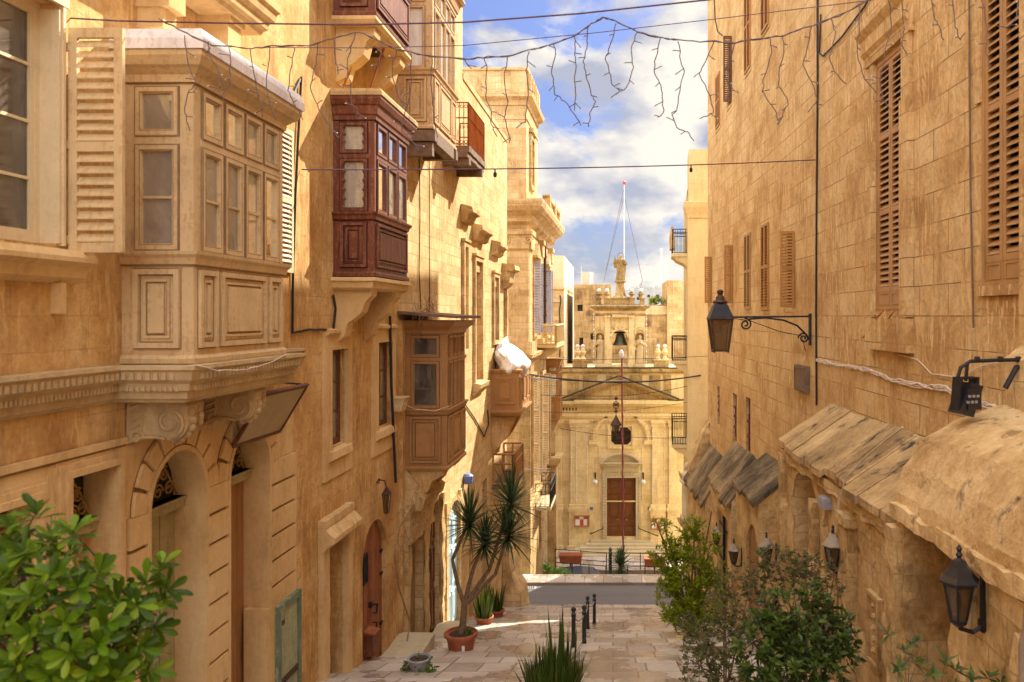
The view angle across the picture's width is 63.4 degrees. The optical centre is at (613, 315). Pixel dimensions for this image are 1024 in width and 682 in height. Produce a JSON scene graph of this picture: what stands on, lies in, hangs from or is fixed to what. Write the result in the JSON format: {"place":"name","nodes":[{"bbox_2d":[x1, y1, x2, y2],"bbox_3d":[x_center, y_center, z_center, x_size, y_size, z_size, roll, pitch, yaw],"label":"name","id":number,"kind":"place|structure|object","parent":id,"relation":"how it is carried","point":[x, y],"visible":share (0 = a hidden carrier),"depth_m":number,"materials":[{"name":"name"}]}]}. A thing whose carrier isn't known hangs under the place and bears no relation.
{"place":"outdoors","nodes":[
{"label":"outdoors","id":0,"kind":"place"},
{"bbox_2d":[550,256,573,366],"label":"pale house","id":1,"kind":"structure","parent":0,"point":[563,288],"depth_m":56.69,"materials":[{"name":"beige stone"}]},
{"bbox_2d":[317,605,831,681],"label":"street steps","id":2,"kind":"structure","parent":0,"point":[634,643],"depth_m":17.17,"materials":[{"name":"stone"}]},
{"bbox_2d":[0,493,192,681],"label":"pittosporum bush","id":3,"kind":"object","parent":2,"relation":"on","point":[66,649],"visible":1,"depth_m":3.31,"materials":[{"name":"green plant"}]},
{"bbox_2d":[0,0,306,681],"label":"townhouse","id":4,"kind":"structure","parent":2,"relation":"on","point":[146,250],"depth_m":7.92,"materials":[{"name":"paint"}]},
{"bbox_2d":[0,0,39,242],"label":"window","id":5,"kind":"structure","parent":4,"relation":"in","point":[19,19],"depth_m":6.83,"materials":[{"name":"white wood"}]},
{"bbox_2d":[152,510,174,681],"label":"door","id":6,"kind":"structure","parent":4,"relation":"in","point":[163,527],"depth_m":9.22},
{"bbox_2d":[231,480,243,681],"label":"door","id":7,"kind":"structure","parent":4,"relation":"in","point":[237,490],"depth_m":10.90,"materials":[{"name":"wood"}]},
{"bbox_2d":[195,354,285,371],"bbox_3d":[-3.854,0.509,8.616,0.013,0.125,2.011,0,0,1],"label":"wall cable","id":8,"kind":"object","parent":4,"relation":"attached to","point":[239,369],"depth_m":8.45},
{"bbox_2d":[231,382,308,448],"bbox_3d":[-4.442,1.253,10.684,0.474,0.729,1.388,0,0,0],"label":"sign board","id":9,"kind":"object","parent":4,"relation":"attached to","point":[276,414],"visible":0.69,"depth_m":10.69,"materials":[{"name":"brown wood"}]},
{"bbox_2d":[275,589,301,681],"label":"meter cupboard","id":10,"kind":"object","parent":4,"relation":"attached to","point":[288,638],"visible":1,"depth_m":11.60,"materials":[{"name":"green paint"}]},
{"bbox_2d":[70,0,709,25],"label":"overhead wire","id":11,"kind":"object","parent":4,"relation":"attached to","point":[389,23],"visible":0.88,"depth_m":7.20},
{"bbox_2d":[292,0,417,681],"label":"plaster house","id":12,"kind":"structure","parent":2,"relation":"on","point":[353,227],"depth_m":13.71,"materials":[{"name":"beige stone"}]},
{"bbox_2d":[291,76,326,332],"bbox_3d":[-4.630,-1.657,12.706,0.033,3.825,1.651,0,0,1],"label":"wall cable","id":13,"kind":"object","parent":12,"relation":"attached to","point":[295,198],"depth_m":12.01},
{"bbox_2d":[332,295,336,328],"bbox_3d":[-4.615,-0.056,13.589,0.040,0.591,0.147,0,0,0],"label":"wall cable","id":14,"kind":"object","parent":12,"relation":"attached to","point":[335,310],"depth_m":13.57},
{"bbox_2d":[333,349,339,444],"bbox_3d":[-4.797,1.365,13.786,0.183,1.610,0.733,0,0,0],"label":"window","id":15,"kind":"structure","parent":12,"relation":"in","point":[337,439],"depth_m":14.06,"materials":[{"name":"brown wood"}]},
{"bbox_2d":[362,521,382,660],"bbox_3d":[-4.680,5.635,15.870,0.195,3.330,1.500,0,0,0],"label":"door","id":16,"kind":"structure","parent":12,"relation":"in","point":[372,572],"depth_m":15.87,"materials":[{"name":"wood"}]},
{"bbox_2d":[379,342,386,425],"bbox_3d":[-4.750,1.360,16.400,0.187,1.680,0.963,0,0,0],"label":"window","id":17,"kind":"structure","parent":12,"relation":"in","point":[384,344],"depth_m":16.79,"materials":[{"name":"brown wood"}]},
{"bbox_2d":[376,478,391,513],"bbox_3d":[-4.468,3.501,15.944,0.289,0.698,0.160,0,0,0],"label":"wall lantern","id":18,"kind":"object","parent":12,"relation":"attached to","point":[386,495],"depth_m":15.90,"materials":[{"name":"brown metal"}]},
{"bbox_2d":[389,316,396,482],"bbox_3d":[-4.498,1.725,16.769,0.057,3.450,0.468,0,0,1],"label":"wall cable","id":19,"kind":"object","parent":12,"relation":"attached to","point":[392,401],"depth_m":16.68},
{"bbox_2d":[393,396,409,411],"bbox_3d":[-4.399,1.819,17.017,0.277,0.290,0.395,0,0,0],"label":"corbel","id":20,"kind":"object","parent":12,"relation":"attached to","point":[399,403],"visible":0.96,"depth_m":16.84,"materials":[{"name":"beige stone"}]},
{"bbox_2d":[364,625,379,655],"bbox_3d":[-4.594,6.185,15.627,0.216,0.470,0.344,0,0,0],"label":"mail box","id":21,"kind":"object","parent":2,"relation":"on","point":[370,640],"visible":1,"depth_m":15.48,"materials":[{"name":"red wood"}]},
{"bbox_2d":[381,632,434,656],"bbox_3d":[-4.223,7.310,16.791,0.812,1.071,1.619,0,0,0],"label":"door step","id":22,"kind":"object","parent":2,"relation":"on","point":[416,642],"depth_m":16.99,"materials":[{"name":"grey stone"}]},
{"bbox_2d":[407,653,430,671],"bbox_3d":[-3.396,6.076,14.360,0.424,0.234,0.424,0,0,0],"label":"pot","id":23,"kind":"object","parent":2,"relation":"on","point":[422,662],"visible":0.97,"depth_m":14.26,"materials":[{"name":"stone"}]},
{"bbox_2d":[400,651,439,672],"bbox_3d":[-3.383,6.124,14.327,0.777,0.517,0.403,0,0,20],"label":"trailing plant","id":24,"kind":"object","parent":23,"relation":"in","point":[427,666],"visible":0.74,"depth_m":14.28,"materials":[{"name":"green plant"}]},
{"bbox_2d":[397,0,484,632],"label":"stone house","id":25,"kind":"structure","parent":2,"relation":"on","point":[432,448],"depth_m":18.80,"materials":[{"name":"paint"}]},
{"bbox_2d":[380,484,427,640],"bbox_3d":[-4.189,5.671,16.952,0.310,4.234,3.896,0,0,0],"label":"dry creeper","id":26,"kind":"object","parent":25,"relation":"attached to","point":[401,547],"visible":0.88,"depth_m":16.62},
{"bbox_2d":[410,541,414,631],"bbox_3d":[-4.779,6.985,18.776,0.066,4.030,1.650,0,0,1],"label":"boarded door","id":27,"kind":"structure","parent":25,"relation":"in","point":[412,614],"depth_m":19.49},
{"bbox_2d":[419,157,420,308],"bbox_3d":[-4.515,-2.080,19.186,0.026,3.824,0.200,0,0,0],"label":"wall cable","id":28,"kind":"object","parent":25,"relation":"attached to","point":[419,232],"depth_m":19.14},
{"bbox_2d":[412,295,439,340],"bbox_3d":[-4.102,0.035,18.294,0.341,1.126,2.374,0,0,0],"label":"dry brush","id":29,"kind":"object","parent":25,"relation":"on","point":[426,309],"visible":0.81,"depth_m":18.05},
{"bbox_2d":[429,161,429,308],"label":"wall cable","id":30,"kind":"object","parent":25,"relation":"attached to","point":[429,234],"depth_m":20.11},
{"bbox_2d":[429,521,434,632],"bbox_3d":[-4.666,6.460,20.699,0.103,3.380,1.100,0,0,1],"label":"brown door","id":31,"kind":"structure","parent":25,"relation":"in","point":[432,527],"depth_m":20.98,"materials":[{"name":"brown wood"}]},
{"bbox_2d":[449,503,456,620],"bbox_3d":[-4.547,6.960,22.848,0.104,3.580,1.500,0,0,1],"label":"blue door","id":32,"kind":"structure","parent":25,"relation":"in","point":[452,586],"depth_m":22.95,"materials":[{"name":"paint"}]},
{"bbox_2d":[433,621,459,635],"bbox_3d":[-4.251,8.448,20.693,0.606,1.014,1.420,0,0,0],"label":"door step","id":33,"kind":"object","parent":2,"relation":"on","point":[441,628],"depth_m":21.00,"materials":[{"name":"grey stone"}]},
{"bbox_2d":[444,626,477,651],"bbox_3d":[-3.233,6.955,17.449,0.721,0.480,0.721,0,0,0],"label":"terracotta pot","id":34,"kind":"object","parent":2,"relation":"on","point":[456,641],"visible":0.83,"depth_m":17.24,"materials":[{"name":"ceramic"}]},
{"bbox_2d":[436,456,546,633],"bbox_3d":[-2.519,4.904,17.457,2.514,3.805,1.836,0,0,0],"label":"yucca","id":35,"kind":"object","parent":34,"relation":"in","point":[507,517],"visible":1,"depth_m":17.40,"materials":[{"name":"green plant"}]},
{"bbox_2d":[475,614,493,624],"bbox_3d":[-3.723,8.842,23.705,0.551,0.360,0.551,0,0,0],"label":"terracotta pot","id":36,"kind":"object","parent":2,"relation":"on","point":[487,621],"visible":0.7,"depth_m":23.51,"materials":[{"name":"ceramic"}]},
{"bbox_2d":[472,583,495,618],"bbox_3d":[-3.766,8.214,23.688,0.702,1.035,0.940,0,0,-31],"label":"sword plant","id":37,"kind":"object","parent":36,"relation":"on","point":[484,607],"visible":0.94,"depth_m":23.53,"materials":[{"name":"green plant"}]},
{"bbox_2d":[460,73,531,621],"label":"corner house","id":38,"kind":"structure","parent":2,"relation":"on","point":[501,396],"depth_m":28.79,"materials":[{"name":"beige stone"}]},
{"bbox_2d":[463,473,472,483],"bbox_3d":[-4.330,4.850,24.443,0.340,0.300,0.340,0,0,0],"label":"alarm box","id":39,"kind":"object","parent":38,"relation":"attached to","point":[467,478],"visible":1,"depth_m":24.32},
{"bbox_2d":[465,405,488,436],"bbox_3d":[-4.383,3.284,26.375,0.036,1.641,4.535,0,0,1],"label":"wall cable","id":40,"kind":"object","parent":38,"relation":"attached to","point":[477,422],"depth_m":27.15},
{"bbox_2d":[494,336,530,376],"bbox_3d":[-3.715,1.634,30.712,1.218,1.763,3.257,0,0,0],"label":"plastic sheet","id":41,"kind":"object","parent":38,"relation":"on","point":[508,357],"visible":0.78,"depth_m":29.75,"materials":[{"name":"white plastic"}]},
{"bbox_2d":[544,356,703,359],"bbox_3d":[-0.447,1.693,32.999,9.117,0.130,0.018,0,0,-13],"label":"overhead wire","id":42,"kind":"object","parent":38,"relation":"attached to","point":[609,359],"visible":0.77,"depth_m":32.94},
{"bbox_2d":[492,607,504,616],"bbox_3d":[-3.776,9.665,26.523,0.551,0.360,0.551,0,0,0],"label":"terracotta pot","id":43,"kind":"object","parent":2,"relation":"on","point":[497,613],"visible":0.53,"depth_m":26.34,"materials":[{"name":"ceramic"}]},
{"bbox_2d":[490,583,505,611],"bbox_3d":[-3.762,9.093,26.506,0.702,0.921,0.618,0,0,-14],"label":"sword plant","id":44,"kind":"object","parent":43,"relation":"on","point":[497,604],"visible":0.83,"depth_m":26.55,"materials":[{"name":"green plant"}]},
{"bbox_2d":[513,604,593,681],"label":"spiky clump","id":45,"kind":"object","parent":2,"relation":"on","point":[551,667],"visible":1,"depth_m":9.81,"materials":[{"name":"green plant"}]},
{"bbox_2d":[571,607,575,647],"bbox_3d":[-0.858,6.852,17.797,0.150,1.090,0.150,0,0,0],"label":"bollard","id":46,"kind":"object","parent":2,"relation":"on","point":[573,624],"visible":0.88,"depth_m":17.76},
{"bbox_2d":[582,605,586,643],"bbox_3d":[-0.651,7.040,18.440,0.150,1.090,0.150,0,0,0],"label":"bollard","id":47,"kind":"object","parent":2,"relation":"on","point":[584,611],"visible":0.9,"depth_m":18.40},
{"bbox_2d":[585,596,589,628],"bbox_3d":[-0.702,8.228,22.509,0.150,1.090,0.150,0,0,0],"label":"bollard","id":48,"kind":"object","parent":2,"relation":"on","point":[587,598],"visible":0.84,"depth_m":22.47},
{"bbox_2d":[592,594,595,623],"bbox_3d":[-0.547,8.623,23.864,0.150,1.090,0.150,0,0,0],"label":"bollard","id":49,"kind":"object","parent":2,"relation":"on","point":[594,608],"visible":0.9,"depth_m":23.82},
{"bbox_2d":[644,511,730,635],"bbox_3d":[2.061,6.790,20.757,1.789,3.680,2.546,0,0,36],"label":"young tree","id":50,"kind":"object","parent":2,"relation":"on","point":[673,585],"visible":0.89,"depth_m":20.46,"materials":[{"name":"green plant"}]},
{"bbox_2d":[673,555,763,681],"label":"olive bush","id":51,"kind":"object","parent":2,"relation":"on","point":[723,652],"visible":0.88,"depth_m":11.30,"materials":[{"name":"green plant"}]},
{"bbox_2d":[732,542,845,681],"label":"straggly shrub","id":52,"kind":"object","parent":2,"relation":"on","point":[799,571],"visible":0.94,"depth_m":10.20,"materials":[{"name":"green plant"}]},
{"bbox_2d":[730,577,867,681],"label":"dark bush","id":53,"kind":"object","parent":2,"relation":"on","point":[791,644],"visible":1,"depth_m":9.03,"materials":[{"name":"green plant"}]},
{"bbox_2d":[683,0,1023,681],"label":"ochre building","id":54,"kind":"structure","parent":2,"relation":"on","point":[930,486],"depth_m":12.99,"materials":[{"name":"yellow stone"}]},
{"bbox_2d":[302,159,814,169],"bbox_3d":[-0.198,-2.734,14.768,10.230,1.122,0.020,0,0,-30],"label":"overhead wire","id":55,"kind":"object","parent":54,"relation":"attached to","point":[559,167],"visible":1,"depth_m":14.34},
{"bbox_2d":[267,0,870,47],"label":"overhead wire","id":56,"kind":"object","parent":54,"relation":"attached to","point":[563,35],"visible":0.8,"depth_m":9.60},
{"bbox_2d":[158,0,1018,150],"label":"light garland","id":57,"kind":"object","parent":54,"relation":"hanging from","point":[607,18],"visible":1,"depth_m":7.40},
{"bbox_2d":[677,517,687,529],"bbox_3d":[3.212,8.990,33.648,1.179,1.309,0.897,0,0,0],"label":"statue bracket","id":58,"kind":"object","parent":54,"relation":"attached to","point":[680,522],"visible":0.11,"depth_m":33.21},
{"bbox_2d":[678,463,687,521],"bbox_3d":[3.020,7.160,33.569,0.679,2.330,1.076,0,0,0],"label":"corner statue","id":59,"kind":"object","parent":58,"relation":"on","point":[683,515],"visible":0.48,"depth_m":33.39,"materials":[{"name":"stone"}]},
{"bbox_2d":[711,522,723,546],"bbox_3d":[3.082,6.473,24.303,0.391,0.747,0.303,0,0,0],"label":"wall lantern","id":60,"kind":"object","parent":54,"relation":"attached to","point":[717,528],"depth_m":24.27,"materials":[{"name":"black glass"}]},
{"bbox_2d":[719,511,727,622],"bbox_3d":[3.343,7.450,24.568,0.140,3.900,2.000,0,0,-2],"label":"door","id":61,"kind":"structure","parent":54,"relation":"in","point":[723,523],"depth_m":24.47,"materials":[{"name":"metal"}]},
{"bbox_2d":[727,539,741,566],"bbox_3d":[3.170,6.175,21.390,0.391,0.747,0.303,0,0,0],"label":"wall lantern","id":62,"kind":"object","parent":54,"relation":"attached to","point":[733,549],"depth_m":21.33,"materials":[{"name":"black glass"}]},
{"bbox_2d":[734,395,736,440],"bbox_3d":[4.019,3.400,26.891,0.151,1.700,0.700,0,0,0],"label":"dark window","id":63,"kind":"structure","parent":54,"relation":"in","point":[735,407],"depth_m":26.86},
{"bbox_2d":[747,398,749,451],"bbox_3d":[4.086,3.775,24.642,0.151,2.650,0.700,0,0,0],"label":"dark window","id":64,"kind":"structure","parent":54,"relation":"in","point":[748,420],"depth_m":24.63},
{"bbox_2d":[749,527,764,638],"bbox_3d":[3.497,7.071,19.981,0.066,3.859,1.528,0,0,-2],"label":"door","id":65,"kind":"structure","parent":54,"relation":"in","point":[753,539],"depth_m":20.22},
{"bbox_2d":[706,289,811,352],"bbox_3d":[3.144,0.107,17.605,2.234,1.354,0.539,0,0,0],"label":"street lamp","id":66,"kind":"object","parent":54,"relation":"attached to","point":[720,318],"visible":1,"depth_m":17.45,"materials":[{"name":"metal"}]},
{"bbox_2d":[758,532,776,567],"bbox_3d":[3.158,4.782,16.774,0.391,0.747,0.303,0,0,0],"label":"wall lantern","id":67,"kind":"object","parent":54,"relation":"attached to","point":[766,541],"depth_m":16.72,"materials":[{"name":"black glass"}]},
{"bbox_2d":[794,364,809,392],"bbox_3d":[4.181,1.384,18.207,0.125,0.571,0.936,0,0,-2],"label":"meter box","id":68,"kind":"object","parent":54,"relation":"attached to","point":[801,378],"visible":1,"depth_m":17.96,"materials":[{"name":"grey metal"}]},
{"bbox_2d":[815,0,817,404],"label":"wall cable","id":69,"kind":"object","parent":54,"relation":"attached to","point":[816,204],"depth_m":17.13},
{"bbox_2d":[818,495,832,509],"bbox_3d":[3.366,2.966,13.047,0.173,0.170,0.284,0,0,0],"label":"junction box","id":70,"kind":"object","parent":54,"relation":"attached to","point":[825,502],"visible":1,"depth_m":12.91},
{"bbox_2d":[821,525,839,573],"bbox_3d":[3.277,3.465,12.154,0.391,0.747,0.303,0,0,0],"label":"wall lantern","id":71,"kind":"object","parent":54,"relation":"attached to","point":[831,544],"depth_m":12.08,"materials":[{"name":"black glass"}]},
{"bbox_2d":[819,1,867,56],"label":"wall cable","id":72,"kind":"object","parent":54,"relation":"attached to","point":[846,30],"depth_m":15.78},
{"bbox_2d":[837,426,903,523],"bbox_3d":[3.382,2.195,10.946,0.022,1.783,2.528,0,0,-2],"label":"wall cable","id":73,"kind":"object","parent":54,"relation":"attached to","point":[876,447],"depth_m":11.11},
{"bbox_2d":[816,358,997,409],"bbox_3d":[4.351,0.998,13.279,0.040,0.268,7.662,0,0,-2],"label":"cable bundle","id":74,"kind":"object","parent":54,"relation":"attached to","point":[985,404],"visible":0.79,"depth_m":12.37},
{"bbox_2d":[898,354,999,376],"bbox_3d":[4.427,0.674,11.066,0.014,0.278,3.118,0,0,-2],"label":"wall cable","id":75,"kind":"object","parent":54,"relation":"attached to","point":[948,375],"depth_m":10.83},
{"bbox_2d":[939,544,983,633],"bbox_3d":[2.906,2.278,6.838,0.391,0.747,0.303,0,0,0],"label":"wall lantern","id":76,"kind":"object","parent":54,"relation":"attached to","point":[959,579],"depth_m":6.78,"materials":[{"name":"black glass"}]},
{"bbox_2d":[968,0,973,327],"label":"wall cable","id":77,"kind":"object","parent":54,"relation":"attached to","point":[970,189],"depth_m":10.23,"materials":[{"name":"black rubber"}]},
{"bbox_2d":[1018,607,1023,681],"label":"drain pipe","id":78,"kind":"object","parent":54,"relation":"attached to","point":[1021,660],"visible":1,"depth_m":5.93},
{"bbox_2d":[877,621,1005,681],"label":"red tip plant","id":79,"kind":"object","parent":2,"relation":"on","point":[932,671],"visible":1,"depth_m":6.37,"materials":[{"name":"green plant"}]},
{"bbox_2d":[1003,0,1023,409],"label":"end pier","id":80,"kind":"structure","parent":2,"relation":"on","point":[1013,395],"depth_m":8.85,"materials":[{"name":"stone"}]},
{"bbox_2d":[948,356,1020,416],"bbox_3d":[3.996,0.736,8.630,0.903,0.626,0.280,0,0,-10],"label":"flood light","id":81,"kind":"object","parent":80,"relation":"attached to","point":[966,398],"visible":1,"depth_m":8.56,"materials":[{"name":"metal"}]},
{"bbox_2d":[463,0,707,289],"label":"sky","id":82,"kind":"structure","parent":0,"point":[624,130],"materials":[{"name":"blue"}]},
{"bbox_2d":[523,574,684,584],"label":"pavement","id":83,"kind":"structure","parent":0,"point":[591,579],"depth_m":36.51,"materials":[{"name":"stone"}]},
{"bbox_2d":[527,585,685,604],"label":"road","id":84,"kind":"structure","parent":0,"point":[578,594],"depth_m":34.93,"materials":[{"name":"asphalt"}]},
{"bbox_2d":[551,548,683,573],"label":"church square","id":85,"kind":"structure","parent":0,"point":[637,570],"depth_m":48.60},
{"bbox_2d":[463,67,564,573],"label":"palace","id":86,"kind":"structure","parent":85,"relation":"on","point":[535,229],"depth_m":38.97,"materials":[{"name":"beige stone"}]},
{"bbox_2d":[555,548,606,569],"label":"iron railing","id":87,"kind":"object","parent":85,"relation":"on","point":[586,560],"visible":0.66,"depth_m":47.58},
{"bbox_2d":[574,285,626,363],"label":"old wall house","id":88,"kind":"structure","parent":85,"relation":"on","point":[585,296],"depth_m":60.00,"materials":[{"name":"stone"}]},
{"bbox_2d":[582,271,593,284],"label":"water tank","id":89,"kind":"object","parent":88,"relation":"on","point":[587,277],"visible":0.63,"depth_m":62.62,"materials":[{"name":"metal"}]},
{"bbox_2d":[551,280,683,556],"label":"church","id":90,"kind":"structure","parent":85,"relation":"on","point":[603,460],"depth_m":51.93,"materials":[{"name":"stone"}]},
{"bbox_2d":[574,515,589,526],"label":"notice board","id":91,"kind":"object","parent":90,"relation":"attached to","point":[581,520],"visible":1,"depth_m":51.68,"materials":[{"name":"red wood"}]},
{"bbox_2d":[593,335,604,364],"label":"niche statue","id":92,"kind":"object","parent":90,"relation":"on","point":[600,343],"visible":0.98,"depth_m":52.59,"materials":[{"name":"stone"}]},
{"bbox_2d":[613,253,626,279],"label":"saint statue","id":93,"kind":"object","parent":90,"relation":"on","point":[620,263],"visible":1,"depth_m":52.91,"materials":[{"name":"stone"}]},
{"bbox_2d":[613,331,626,344],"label":"church bell","id":94,"kind":"object","parent":90,"relation":"hanging from","point":[620,339],"visible":0.93,"depth_m":52.95,"materials":[{"name":"grey metal"}]},
{"bbox_2d":[611,427,630,443],"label":"window","id":95,"kind":"structure","parent":90,"relation":"in","point":[615,438],"depth_m":52.22,"materials":[{"name":"brown glass"}]},
{"bbox_2d":[607,478,635,535],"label":"door","id":96,"kind":"structure","parent":90,"relation":"in","point":[614,485],"depth_m":52.20,"materials":[{"name":"wood"}]},
{"bbox_2d":[604,181,642,287],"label":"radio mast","id":97,"kind":"object","parent":90,"relation":"on","point":[623,182],"visible":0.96,"depth_m":58.03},
{"bbox_2d":[634,335,645,364],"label":"niche statue","id":98,"kind":"object","parent":90,"relation":"on","point":[639,344],"visible":0.98,"depth_m":52.58,"materials":[{"name":"stone"}]},
{"bbox_2d":[669,426,669,502],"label":"bulb string","id":99,"kind":"object","parent":90,"relation":"attached to","point":[669,464],"visible":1,"depth_m":51.80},
{"bbox_2d":[645,280,683,363],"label":"house","id":100,"kind":"structure","parent":85,"relation":"on","point":[665,321],"depth_m":59.50,"materials":[{"name":"stone"}]},
{"bbox_2d":[648,295,665,304],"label":"terrace plant","id":101,"kind":"object","parent":100,"relation":"on","point":[653,300],"visible":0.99,"depth_m":60.44,"materials":[{"name":"green plant"}]},
{"label":"lower road","id":102,"kind":"structure","parent":0,"visible":0},
{"bbox_2d":[542,560,573,573],"bbox_3d":[-2.667,12.728,39.486,1.614,1.904,0.952,0,0,0],"label":"shrub","id":103,"kind":"object","parent":102,"relation":"on","point":[558,570],"visible":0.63,"depth_m":39.42,"materials":[{"name":"green plant"}]},
{"bbox_2d":[559,552,582,565],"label":"planter trough","id":104,"kind":"object","parent":102,"relation":"on","point":[570,557],"visible":0.76,"depth_m":45.24,"materials":[{"name":"ceramic"}]},
{"bbox_2d":[555,561,605,573],"bbox_3d":[-1.588,12.677,40.000,2.519,1.428,0.056,0,0,0],"label":"iron railing","id":105,"kind":"object","parent":102,"relation":"on","point":[581,564],"visible":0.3,"depth_m":39.98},
{"bbox_2d":[563,566,601,573],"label":"parked car","id":106,"kind":"object","parent":102,"relation":"on","point":[581,570],"visible":0.03,"depth_m":44.59,"materials":[{"name":"paint"}]},
{"bbox_2d":[605,546,634,573],"bbox_3d":[0.349,11.983,38.171,1.665,2.751,1.616,0,0,0],"label":"yucca","id":107,"kind":"object","parent":102,"relation":"on","point":[619,561],"visible":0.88,"depth_m":38.13,"materials":[{"name":"green plant"}]},
{"bbox_2d":[619,349,624,561],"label":"festoon pole","id":108,"kind":"object","parent":102,"relation":"on","point":[621,354],"visible":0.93,"depth_m":46.96,"materials":[{"name":"red metal"}]},
{"bbox_2d":[644,556,664,573],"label":"planter trough","id":109,"kind":"object","parent":102,"relation":"on","point":[648,562],"visible":0.37,"depth_m":45.23,"materials":[{"name":"ceramic"}]},
{"bbox_2d":[671,149,707,573],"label":"yellow house","id":110,"kind":"structure","parent":102,"relation":"on","point":[690,259],"depth_m":37.99,"materials":[{"name":"stone"}]},
{"bbox_2d":[530,374,700,382],"bbox_3d":[0.234,2.664,35.996,8.658,0.594,0.063,0,0,-28],"label":"overhead wire","id":111,"kind":"object","parent":110,"relation":"attached to","point":[614,381],"visible":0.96,"depth_m":35.89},
{"bbox_2d":[545,386,686,395],"bbox_3d":[0.307,3.602,39.999,7.674,0.641,0.025,0,0,0],"label":"overhead wire","id":112,"kind":"object","parent":110,"relation":"attached to","point":[621,395],"visible":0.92,"depth_m":39.99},
{"bbox_2d":[610,397,621,431],"bbox_3d":[0.141,4.765,40.000,0.565,1.718,0.565,0,0,0],"label":"hanging lantern","id":113,"kind":"object","parent":112,"relation":"hanging from","point":[615,424],"visible":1,"depth_m":39.88,"materials":[{"name":"black metal"}]},
{"bbox_2d":[669,226,674,250],"bbox_3d":[2.871,-3.770,39.986,0.288,1.114,1.330,0,0,3],"label":"hung rug","id":114,"kind":"object","parent":110,"relation":"hanging from","point":[670,241],"visible":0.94,"depth_m":39.35,"materials":[{"name":"beige fabric"}]},
{"label":"terrain","id":115,"kind":"structure","parent":0,"visible":0},
{"bbox_2d":[629,285,660,304],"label":"distant building","id":116,"kind":"structure","parent":115,"relation":"on","point":[650,291],"depth_m":182.00,"materials":[{"name":"stone"}]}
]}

